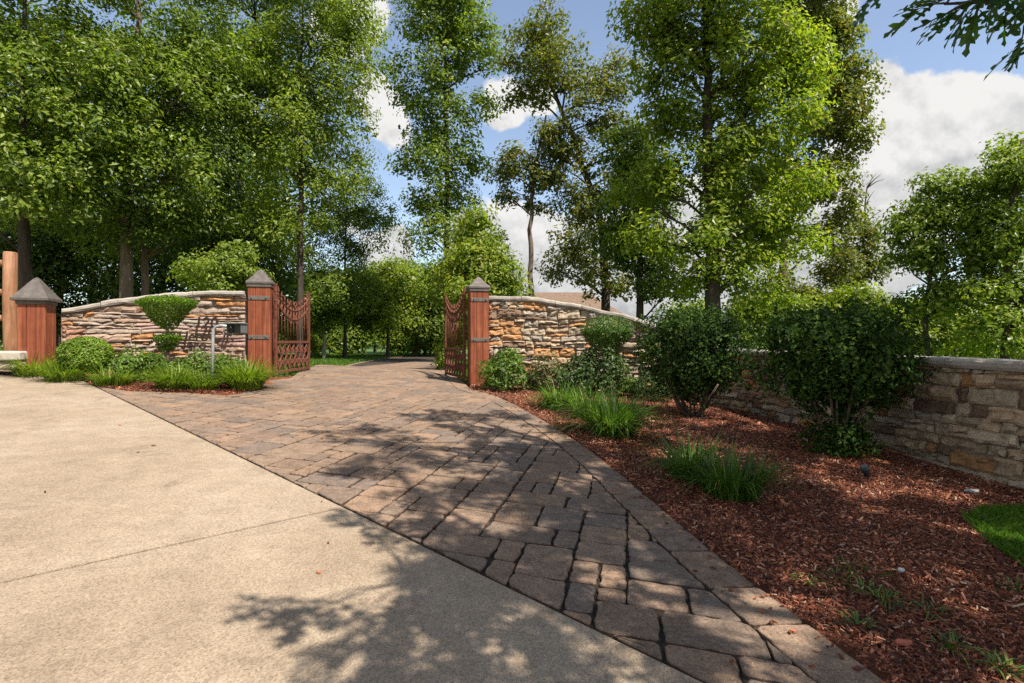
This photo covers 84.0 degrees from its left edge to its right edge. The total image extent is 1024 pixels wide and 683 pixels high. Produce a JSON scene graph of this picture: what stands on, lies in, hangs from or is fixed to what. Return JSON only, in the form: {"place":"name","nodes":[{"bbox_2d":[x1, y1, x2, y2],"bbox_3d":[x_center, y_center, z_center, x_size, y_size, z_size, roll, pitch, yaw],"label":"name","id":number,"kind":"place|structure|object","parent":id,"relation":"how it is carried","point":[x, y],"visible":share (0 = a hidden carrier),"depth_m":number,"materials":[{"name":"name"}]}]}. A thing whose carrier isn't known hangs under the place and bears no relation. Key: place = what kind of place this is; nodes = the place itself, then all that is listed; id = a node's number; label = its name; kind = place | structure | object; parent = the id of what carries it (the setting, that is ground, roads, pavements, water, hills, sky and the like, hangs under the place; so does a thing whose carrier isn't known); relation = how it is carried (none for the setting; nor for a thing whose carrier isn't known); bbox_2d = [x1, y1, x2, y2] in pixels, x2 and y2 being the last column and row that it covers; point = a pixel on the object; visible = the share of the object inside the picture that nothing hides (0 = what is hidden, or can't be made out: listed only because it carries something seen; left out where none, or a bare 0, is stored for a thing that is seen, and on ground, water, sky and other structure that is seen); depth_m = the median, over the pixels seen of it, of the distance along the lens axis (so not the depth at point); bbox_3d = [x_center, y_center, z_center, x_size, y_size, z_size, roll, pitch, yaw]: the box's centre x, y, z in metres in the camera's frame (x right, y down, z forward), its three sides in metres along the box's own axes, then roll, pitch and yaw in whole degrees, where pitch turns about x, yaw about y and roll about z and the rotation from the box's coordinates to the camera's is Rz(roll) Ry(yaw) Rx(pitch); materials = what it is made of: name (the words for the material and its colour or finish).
{"place":"outdoors","nodes":[
{"label":"outdoors","id":0,"kind":"place"},
{"bbox_2d":[0,348,467,382],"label":"lawn","id":1,"kind":"structure","parent":0,"point":[331,359],"depth_m":22.54,"materials":[{"name":"plant"}]},
{"bbox_2d":[0,370,701,682],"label":"concrete road","id":2,"kind":"structure","parent":0,"point":[175,554],"depth_m":2.28,"materials":[{"name":"concrete"}]},
{"bbox_2d":[0,251,17,350],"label":"wooden post","id":3,"kind":"object","parent":2,"relation":"on","point":[9,265],"visible":0.77,"depth_m":8.54,"materials":[{"name":"wood"}]},
{"bbox_2d":[0,351,27,369],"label":"kerb stone","id":4,"kind":"object","parent":2,"relation":"on","point":[12,355],"visible":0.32,"depth_m":7.64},
{"bbox_2d":[1,348,56,376],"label":"grass clump","id":5,"kind":"object","parent":2,"relation":"on","point":[21,369],"visible":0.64,"depth_m":7.62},
{"bbox_2d":[16,357,92,381],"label":"grass clump","id":6,"kind":"object","parent":2,"relation":"on","point":[57,373],"visible":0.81,"depth_m":7.35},
{"bbox_2d":[54,336,113,373],"bbox_3d":[-5.791,0.199,7.706,0.656,0.548,0.642,0,0,0],"label":"boxwood ball","id":7,"kind":"object","parent":2,"relation":"on","point":[93,352],"visible":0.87,"depth_m":7.54,"materials":[{"name":"green plant"}]},
{"bbox_2d":[96,354,882,682],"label":"driveway","id":8,"kind":"structure","parent":0,"point":[420,450],"depth_m":3.51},
{"bbox_2d":[138,380,271,396],"bbox_3d":[-4.108,0.630,8.305,1.584,0.161,2.968,0,0,0],"label":"planting bed","id":9,"kind":"object","parent":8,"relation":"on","point":[212,393],"visible":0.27,"depth_m":7.22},
{"bbox_2d":[155,348,221,382],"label":"shrub","id":10,"kind":"object","parent":9,"relation":"on","point":[198,360],"visible":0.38,"depth_m":7.87,"materials":[{"name":"green plant"}]},
{"bbox_2d":[189,352,290,389],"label":"grass clump","id":11,"kind":"object","parent":9,"relation":"on","point":[246,378],"visible":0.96,"depth_m":7.59,"materials":[{"name":"plant"}]},
{"bbox_2d":[44,391,889,682],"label":"leaf litter","id":12,"kind":"object","parent":8,"relation":"on","point":[841,656],"visible":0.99,"depth_m":2.35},
{"bbox_2d":[58,343,954,386],"bbox_3d":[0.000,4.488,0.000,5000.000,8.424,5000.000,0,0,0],"label":"ground","id":13,"kind":"structure","parent":0,"point":[369,351],"depth_m":37.94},
{"bbox_2d":[9,277,62,372],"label":"gate pillar","id":14,"kind":"structure","parent":13,"relation":"on","point":[37,300],"depth_m":7.87,"materials":[{"name":"red wood"}]},
{"bbox_2d":[0,215,71,341],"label":"thicket","id":15,"kind":"object","parent":13,"relation":"on","point":[11,249],"visible":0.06,"depth_m":17.15,"materials":[{"name":"green plant"}]},
{"bbox_2d":[0,192,110,342],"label":"thicket","id":16,"kind":"object","parent":13,"relation":"on","point":[49,269],"visible":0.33,"depth_m":17.26,"materials":[{"name":"green plant"}]},
{"bbox_2d":[0,0,120,347],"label":"tree","id":17,"kind":"object","parent":13,"relation":"on","point":[58,337],"visible":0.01,"depth_m":21.86,"materials":[{"name":"green plant"}]},
{"bbox_2d":[1,8,146,300],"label":"tree","id":18,"kind":"object","parent":13,"relation":"on","point":[94,129],"visible":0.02,"depth_m":28.40,"materials":[{"name":"green plant"}]},
{"bbox_2d":[0,0,183,289],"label":"tree","id":19,"kind":"object","parent":13,"relation":"on","point":[38,54],"visible":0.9,"depth_m":12.55,"materials":[{"name":"green plant"}]},
{"bbox_2d":[30,188,166,330],"bbox_3d":[-13.705,-2.062,18.952,4.151,6.025,4.654,0,0,0],"label":"thicket","id":20,"kind":"object","parent":13,"relation":"on","point":[87,272],"visible":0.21,"depth_m":18.22,"materials":[{"name":"green plant"}]},
{"bbox_2d":[43,6,231,295],"bbox_3d":[-15.024,-6.468,23.250,7.768,14.836,6.852,0,0,0],"label":"tree","id":21,"kind":"object","parent":13,"relation":"on","point":[124,16],"depth_m":23.03,"materials":[{"name":"green plant"}]},
{"bbox_2d":[0,0,277,298],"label":"tree","id":22,"kind":"object","parent":13,"relation":"on","point":[186,65],"visible":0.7,"depth_m":14.03,"materials":[{"name":"green plant"}]},
{"bbox_2d":[78,190,229,304],"bbox_3d":[-11.639,-2.075,18.470,4.870,6.049,4.794,0,0,0],"label":"thicket","id":23,"kind":"object","parent":13,"relation":"on","point":[162,268],"visible":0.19,"depth_m":17.28,"materials":[{"name":"green plant"}]},
{"bbox_2d":[61,290,247,373],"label":"stone wall","id":24,"kind":"structure","parent":13,"relation":"on","point":[119,324],"depth_m":9.04,"materials":[{"name":"brown stone"}]},
{"bbox_2d":[104,9,262,295],"bbox_3d":[-8.691,-3.978,15.444,3.654,9.606,4.251,0,0,-29],"label":"tree","id":25,"kind":"object","parent":13,"relation":"on","point":[146,255],"visible":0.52,"depth_m":14.73,"materials":[{"name":"green plant"}]},
{"bbox_2d":[82,373,290,392],"bbox_3d":[-4.754,0.576,7.993,3.220,0.238,2.446,0,0,-23],"label":"planting bed","id":26,"kind":"object","parent":13,"relation":"on","point":[152,387],"visible":0.15,"depth_m":7.59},
{"bbox_2d":[70,363,147,385],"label":"grass clump","id":27,"kind":"object","parent":26,"relation":"on","point":[117,379],"visible":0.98,"depth_m":7.28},
{"bbox_2d":[99,345,167,382],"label":"shrub","id":28,"kind":"object","parent":26,"relation":"on","point":[139,360],"visible":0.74,"depth_m":7.80,"materials":[{"name":"green plant"}]},
{"bbox_2d":[134,294,198,360],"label":"topiary","id":29,"kind":"object","parent":26,"relation":"on","point":[151,304],"visible":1,"depth_m":8.21,"materials":[{"name":"green plant"}]},
{"bbox_2d":[128,361,215,389],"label":"grass clump","id":30,"kind":"object","parent":26,"relation":"on","point":[162,381],"visible":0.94,"depth_m":7.22,"materials":[{"name":"plant"}]},
{"bbox_2d":[169,367,231,390],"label":"grass clump","id":31,"kind":"object","parent":26,"relation":"on","point":[204,384],"visible":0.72,"depth_m":7.29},
{"bbox_2d":[203,353,246,382],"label":"shrub","id":32,"kind":"object","parent":26,"relation":"on","point":[225,359],"visible":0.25,"depth_m":8.21,"materials":[{"name":"green plant"}]},
{"bbox_2d":[211,323,247,383],"bbox_3d":[-3.776,0.218,7.557,0.482,0.929,0.190,0,0,8],"label":"keypad pedestal","id":33,"kind":"object","parent":26,"relation":"on","point":[236,328],"visible":0.98,"depth_m":7.57,"materials":[{"name":"metal"}]},
{"bbox_2d":[160,186,263,291],"bbox_3d":[-11.066,-2.305,21.088,3.994,6.510,5.934,0,0,-22],"label":"thicket","id":34,"kind":"object","parent":13,"relation":"on","point":[205,243],"visible":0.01,"depth_m":20.62,"materials":[{"name":"green plant"}]},
{"bbox_2d":[166,238,274,291],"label":"bush","id":35,"kind":"object","parent":13,"relation":"on","point":[231,263],"visible":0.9,"depth_m":11.92,"materials":[{"name":"green plant"}]},
{"bbox_2d":[170,179,325,343],"bbox_3d":[-8.734,-2.246,19.211,4.282,6.392,4.273,0,0,0],"label":"thicket","id":36,"kind":"object","parent":13,"relation":"on","point":[288,277],"visible":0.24,"depth_m":18.72,"materials":[{"name":"green plant"}]},
{"bbox_2d":[169,0,328,336],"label":"tree","id":37,"kind":"object","parent":13,"relation":"on","point":[269,184],"visible":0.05,"depth_m":26.02,"materials":[{"name":"green plant"}]},
{"bbox_2d":[157,0,350,288],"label":"tree","id":38,"kind":"object","parent":13,"relation":"on","point":[250,5],"visible":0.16,"depth_m":17.84,"materials":[{"name":"green plant"}]},
{"bbox_2d":[245,269,273,377],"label":"gate pillar","id":39,"kind":"structure","parent":13,"relation":"on","point":[260,284],"depth_m":9.14,"materials":[{"name":"red wood"}]},
{"bbox_2d":[274,283,309,374],"bbox_3d":[-3.864,-0.204,10.064,0.040,1.491,1.638,0,0,-1],"label":"gate leaf","id":40,"kind":"object","parent":39,"relation":"attached to","point":[283,362],"visible":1,"depth_m":9.92,"materials":[{"name":"metal"}]},
{"bbox_2d":[211,20,333,270],"bbox_3d":[-15.348,-9.294,34.596,7.610,20.487,7.373,0,0,38],"label":"tree","id":41,"kind":"object","parent":13,"relation":"on","point":[278,144],"visible":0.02,"depth_m":34.52,"materials":[{"name":"green plant"}]},
{"bbox_2d":[216,15,366,354],"bbox_3d":[-12.235,-7.926,28.964,9.103,17.753,7.473,0,0,0],"label":"tree","id":42,"kind":"object","parent":13,"relation":"on","point":[304,175],"visible":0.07,"depth_m":28.97,"materials":[{"name":"green plant"}]},
{"bbox_2d":[210,0,399,356],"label":"tree","id":43,"kind":"object","parent":13,"relation":"on","point":[301,106],"visible":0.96,"depth_m":16.21,"materials":[{"name":"green plant"}]},
{"bbox_2d":[279,320,334,354],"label":"thicket","id":44,"kind":"object","parent":13,"relation":"on","point":[314,348],"visible":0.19,"depth_m":28.87,"materials":[{"name":"green plant"}]},
{"bbox_2d":[289,269,365,358],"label":"tree","id":45,"kind":"object","parent":13,"relation":"on","point":[331,318],"visible":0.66,"depth_m":23.85,"materials":[{"name":"green plant"}]},
{"bbox_2d":[312,320,354,354],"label":"thicket","id":46,"kind":"object","parent":13,"relation":"on","point":[338,339],"visible":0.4,"depth_m":30.71,"materials":[{"name":"green plant"}]},
{"bbox_2d":[281,170,402,358],"bbox_3d":[-7.606,-3.201,24.553,5.311,8.301,4.642,0,0,43],"label":"tree","id":47,"kind":"object","parent":13,"relation":"on","point":[336,279],"visible":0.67,"depth_m":24.04,"materials":[{"name":"green plant"}]},
{"bbox_2d":[324,258,380,344],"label":"tree","id":48,"kind":"object","parent":13,"relation":"on","point":[350,318],"visible":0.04,"depth_m":32.56,"materials":[{"name":"green plant"}]},
{"bbox_2d":[334,318,379,353],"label":"thicket","id":49,"kind":"object","parent":13,"relation":"on","point":[355,346],"visible":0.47,"depth_m":32.32,"materials":[{"name":"green plant"}]},
{"bbox_2d":[336,253,431,357],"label":"tree","id":50,"kind":"object","parent":13,"relation":"on","point":[387,310],"visible":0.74,"depth_m":26.31,"materials":[{"name":"green plant"}]},
{"bbox_2d":[375,321,411,353],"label":"thicket","id":51,"kind":"object","parent":13,"relation":"on","point":[394,345],"visible":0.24,"depth_m":33.18,"materials":[{"name":"green plant"}]},
{"bbox_2d":[394,333,435,355],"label":"thicket","id":52,"kind":"object","parent":13,"relation":"on","point":[410,342],"visible":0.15,"depth_m":31.41,"materials":[{"name":"green plant"}]},
{"bbox_2d":[389,255,467,356],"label":"tree","id":53,"kind":"object","parent":13,"relation":"on","point":[435,321],"visible":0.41,"depth_m":28.35,"materials":[{"name":"green plant"}]},
{"bbox_2d":[371,0,516,352],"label":"tree","id":54,"kind":"object","parent":13,"relation":"on","point":[450,20],"visible":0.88,"depth_m":20.68,"materials":[{"name":"green plant"}]},
{"bbox_2d":[420,311,467,355],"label":"thicket","id":55,"kind":"object","parent":13,"relation":"on","point":[432,349],"visible":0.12,"depth_m":29.39,"materials":[{"name":"green plant"}]},
{"bbox_2d":[429,315,467,369],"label":"sapling","id":56,"kind":"object","parent":13,"relation":"on","point":[440,362],"visible":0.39,"depth_m":13.20,"materials":[{"name":"green plant"}]},
{"bbox_2d":[466,277,490,386],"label":"gate pillar","id":57,"kind":"structure","parent":13,"relation":"on","point":[478,289],"depth_m":9.94,"materials":[{"name":"red wood"}]},
{"bbox_2d":[445,288,465,379],"bbox_3d":[-1.095,-0.137,10.847,0.040,1.627,1.604,0,0,-19],"label":"gate leaf","id":58,"kind":"object","parent":57,"relation":"attached to","point":[454,317],"visible":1,"depth_m":10.72,"materials":[{"name":"metal"}]},
{"bbox_2d":[426,198,535,311],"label":"tree","id":59,"kind":"object","parent":13,"relation":"on","point":[474,255],"visible":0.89,"depth_m":13.01,"materials":[{"name":"green plant"}]},
{"bbox_2d":[0,334,1012,358],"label":"wood","id":60,"kind":"object","parent":13,"relation":"on","point":[370,345],"visible":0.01,"depth_m":60.98,"materials":[{"name":"green plant"}]},
{"bbox_2d":[478,112,577,296],"bbox_3d":[0.589,-3.289,18.898,3.422,8.559,2.374,0,0,0],"label":"tree","id":61,"kind":"object","parent":13,"relation":"on","point":[544,177],"visible":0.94,"depth_m":18.83,"materials":[{"name":"green plant"}]},
{"bbox_2d":[80,371,1023,682],"bbox_3d":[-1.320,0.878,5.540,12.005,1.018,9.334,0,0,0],"label":"bark mulch","id":62,"kind":"object","parent":13,"relation":"on","point":[712,421],"visible":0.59,"depth_m":3.36,"materials":[{"name":"wood"}]},
{"bbox_2d":[475,346,526,391],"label":"shrub","id":63,"kind":"object","parent":62,"relation":"on","point":[504,362],"visible":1,"depth_m":9.20,"materials":[{"name":"green plant"}]},
{"bbox_2d":[524,350,566,391],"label":"shrub","id":64,"kind":"object","parent":62,"relation":"on","point":[535,379],"visible":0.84,"depth_m":9.38,"materials":[{"name":"plant"}]},
{"bbox_2d":[517,379,601,409],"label":"grass clump","id":65,"kind":"object","parent":62,"relation":"on","point":[547,397],"visible":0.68,"depth_m":7.54,"materials":[{"name":"plant"}]},
{"bbox_2d":[546,381,636,417],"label":"grass clump","id":66,"kind":"object","parent":62,"relation":"on","point":[578,401],"visible":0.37,"depth_m":6.97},
{"bbox_2d":[552,340,631,396],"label":"shrub","id":67,"kind":"object","parent":62,"relation":"on","point":[584,375],"visible":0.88,"depth_m":9.07,"materials":[{"name":"plant"}]},
{"bbox_2d":[580,314,634,396],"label":"topiary","id":68,"kind":"object","parent":62,"relation":"on","point":[596,333],"visible":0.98,"depth_m":9.10,"materials":[{"name":"green plant"}]},
{"bbox_2d":[538,379,699,440],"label":"grass clump","id":69,"kind":"object","parent":62,"relation":"on","point":[613,420],"visible":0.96,"depth_m":5.76,"materials":[{"name":"plant"}]},
{"bbox_2d":[615,376,646,396],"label":"shrub","id":70,"kind":"object","parent":62,"relation":"on","point":[629,381],"visible":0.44,"depth_m":9.31,"materials":[{"name":"green plant"}]},
{"bbox_2d":[629,371,670,402],"bbox_3d":[2.241,0.723,9.059,0.730,0.579,0.714,0,0,0],"label":"evergreen mound","id":71,"kind":"object","parent":62,"relation":"on","point":[644,391],"visible":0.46,"depth_m":8.95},
{"bbox_2d":[627,298,758,417],"bbox_3d":[2.414,0.252,7.575,1.657,1.657,1.485,0,0,-36],"label":"holly bush","id":72,"kind":"object","parent":62,"relation":"on","point":[692,354],"visible":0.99,"depth_m":7.37,"materials":[{"name":"green plant"}]},
{"bbox_2d":[613,421,773,483],"bbox_3d":[1.346,0.814,4.302,1.106,0.474,1.211,0,0,-27],"label":"grass clump","id":73,"kind":"object","parent":62,"relation":"on","point":[682,456],"visible":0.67,"depth_m":4.28,"materials":[{"name":"plant"}]},
{"bbox_2d":[645,436,825,503],"bbox_3d":[1.506,0.859,3.939,1.268,0.427,1.239,0,0,23],"label":"grass clump","id":74,"kind":"object","parent":62,"relation":"on","point":[725,487],"visible":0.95,"depth_m":3.84,"materials":[{"name":"plant"}]},
{"bbox_2d":[784,569,837,589],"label":"weed","id":75,"kind":"object","parent":62,"relation":"on","point":[810,582],"visible":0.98,"depth_m":2.58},
{"bbox_2d":[805,564,858,585],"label":"weed","id":76,"kind":"object","parent":62,"relation":"on","point":[849,576],"visible":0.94,"depth_m":2.66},
{"bbox_2d":[741,294,945,461],"bbox_3d":[3.224,0.384,5.698,1.852,1.717,1.560,0,0,0],"label":"holly bush","id":77,"kind":"object","parent":62,"relation":"on","point":[841,367],"visible":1,"depth_m":5.42,"materials":[{"name":"green plant"}]},
{"bbox_2d":[829,554,870,573],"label":"weed","id":78,"kind":"object","parent":62,"relation":"on","point":[838,559],"visible":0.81,"depth_m":2.77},
{"bbox_2d":[832,607,885,630],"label":"weed","id":79,"kind":"object","parent":62,"relation":"on","point":[857,619],"visible":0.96,"depth_m":2.23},
{"bbox_2d":[829,575,888,597],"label":"weed","id":80,"kind":"object","parent":62,"relation":"on","point":[859,580],"visible":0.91,"depth_m":2.56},
{"bbox_2d":[860,464,870,480],"bbox_3d":[2.852,1.079,4.583,0.088,0.172,0.071,0,0,0],"label":"garden spotlight","id":81,"kind":"object","parent":62,"relation":"on","point":[865,469],"visible":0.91,"depth_m":4.57,"materials":[{"name":"grey plastic"}]},
{"bbox_2d":[853,583,912,612],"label":"weed","id":82,"kind":"object","parent":62,"relation":"on","point":[883,596],"visible":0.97,"depth_m":2.48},
{"bbox_2d":[895,639,912,645],"bbox_3d":[1.428,1.095,2.073,0.063,0.018,0.026,0,0,7],"label":"brick chip","id":83,"kind":"object","parent":62,"relation":"on","point":[905,642],"visible":1,"depth_m":2.06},
{"bbox_2d":[905,595,959,623],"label":"weed","id":84,"kind":"object","parent":62,"relation":"on","point":[928,607],"visible":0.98,"depth_m":2.37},
{"bbox_2d":[917,627,996,672],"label":"weed","id":85,"kind":"object","parent":62,"relation":"on","point":[949,646],"visible":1,"depth_m":2.10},
{"bbox_2d":[967,647,1023,681],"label":"weed","id":86,"kind":"object","parent":62,"relation":"on","point":[1004,661],"visible":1,"depth_m":1.99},
{"bbox_2d":[991,575,1023,592],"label":"weed","id":87,"kind":"object","parent":62,"relation":"on","point":[1010,581],"visible":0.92,"depth_m":2.69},
{"bbox_2d":[526,292,622,313],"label":"house","id":88,"kind":"structure","parent":13,"relation":"on","point":[572,297],"depth_m":36.91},
{"bbox_2d":[490,0,667,311],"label":"tree","id":89,"kind":"object","parent":13,"relation":"on","point":[547,53],"visible":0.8,"depth_m":18.67,"materials":[{"name":"green plant"}]},
{"bbox_2d":[580,114,702,319],"bbox_3d":[3.807,-2.471,16.262,3.396,7.767,3.074,0,0,20],"label":"tree","id":90,"kind":"object","parent":13,"relation":"on","point":[639,268],"visible":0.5,"depth_m":15.88,"materials":[{"name":"green plant"}]},
{"bbox_2d":[651,296,726,334],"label":"tree","id":91,"kind":"object","parent":13,"relation":"on","point":[684,305],"visible":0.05,"depth_m":30.05,"materials":[{"name":"green plant"}]},
{"bbox_2d":[601,0,845,339],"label":"tree","id":92,"kind":"object","parent":13,"relation":"on","point":[725,35],"visible":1,"depth_m":12.69,"materials":[{"name":"green plant"}]},
{"bbox_2d":[682,132,794,346],"bbox_3d":[6.752,-2.188,17.161,3.399,8.282,2.584,0,0,0],"label":"tree","id":93,"kind":"object","parent":13,"relation":"on","point":[738,243],"visible":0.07,"depth_m":16.91,"materials":[{"name":"green plant"}]},
{"bbox_2d":[489,296,1023,491],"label":"stone wall","id":94,"kind":"structure","parent":13,"relation":"on","point":[965,414],"depth_m":5.61,"materials":[{"name":"stone"}]},
{"bbox_2d":[723,295,789,349],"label":"tree","id":95,"kind":"object","parent":13,"relation":"on","point":[760,333],"visible":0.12,"depth_m":26.69,"materials":[{"name":"green plant"}]},
{"bbox_2d":[722,290,835,343],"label":"sapling","id":96,"kind":"object","parent":13,"relation":"on","point":[757,316],"visible":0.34,"depth_m":15.65,"materials":[{"name":"green plant"}]},
{"bbox_2d":[750,0,890,350],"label":"tree","id":97,"kind":"object","parent":13,"relation":"on","point":[842,125],"visible":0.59,"depth_m":16.68,"materials":[{"name":"green plant"}]},
{"bbox_2d":[793,245,868,303],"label":"tree","id":98,"kind":"object","parent":13,"relation":"on","point":[833,273],"visible":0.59,"depth_m":17.81,"materials":[{"name":"green plant"}]},
{"bbox_2d":[805,280,908,323],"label":"sapling","id":99,"kind":"object","parent":13,"relation":"on","point":[864,293],"visible":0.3,"depth_m":15.34,"materials":[{"name":"green plant"}]},
{"bbox_2d":[822,174,892,289],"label":"tree","id":100,"kind":"object","parent":13,"relation":"on","point":[866,274],"visible":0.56,"depth_m":19.83,"materials":[{"name":"green plant"}]},
{"bbox_2d":[806,0,1023,79],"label":"oak tree","id":101,"kind":"object","parent":13,"relation":"on","point":[974,20],"visible":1,"depth_m":2.85,"materials":[{"name":"green plant"}]},
{"bbox_2d":[866,160,1023,355],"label":"tree","id":102,"kind":"object","parent":13,"relation":"on","point":[928,257],"visible":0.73,"depth_m":12.73,"materials":[{"name":"green plant"}]},
{"bbox_2d":[886,296,1023,358],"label":"sapling","id":103,"kind":"object","parent":13,"relation":"on","point":[944,331],"visible":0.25,"depth_m":16.36,"materials":[{"name":"green plant"}]},
{"bbox_2d":[936,129,1023,358],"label":"tree","id":104,"kind":"object","parent":13,"relation":"on","point":[999,293],"visible":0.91,"depth_m":11.93,"materials":[{"name":"green plant"}]},
{"bbox_2d":[955,307,1023,359],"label":"tree","id":105,"kind":"object","parent":13,"relation":"on","point":[1019,358],"visible":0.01,"depth_m":27.04,"materials":[{"name":"green plant"}]},
{"bbox_2d":[960,502,1023,566],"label":"lawn patch","id":106,"kind":"object","parent":13,"relation":"on","point":[997,525],"visible":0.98,"depth_m":3.50,"materials":[{"name":"plant"}]},
{"bbox_2d":[0,0,1023,322],"label":"sky","id":107,"kind":"structure","parent":0,"point":[938,107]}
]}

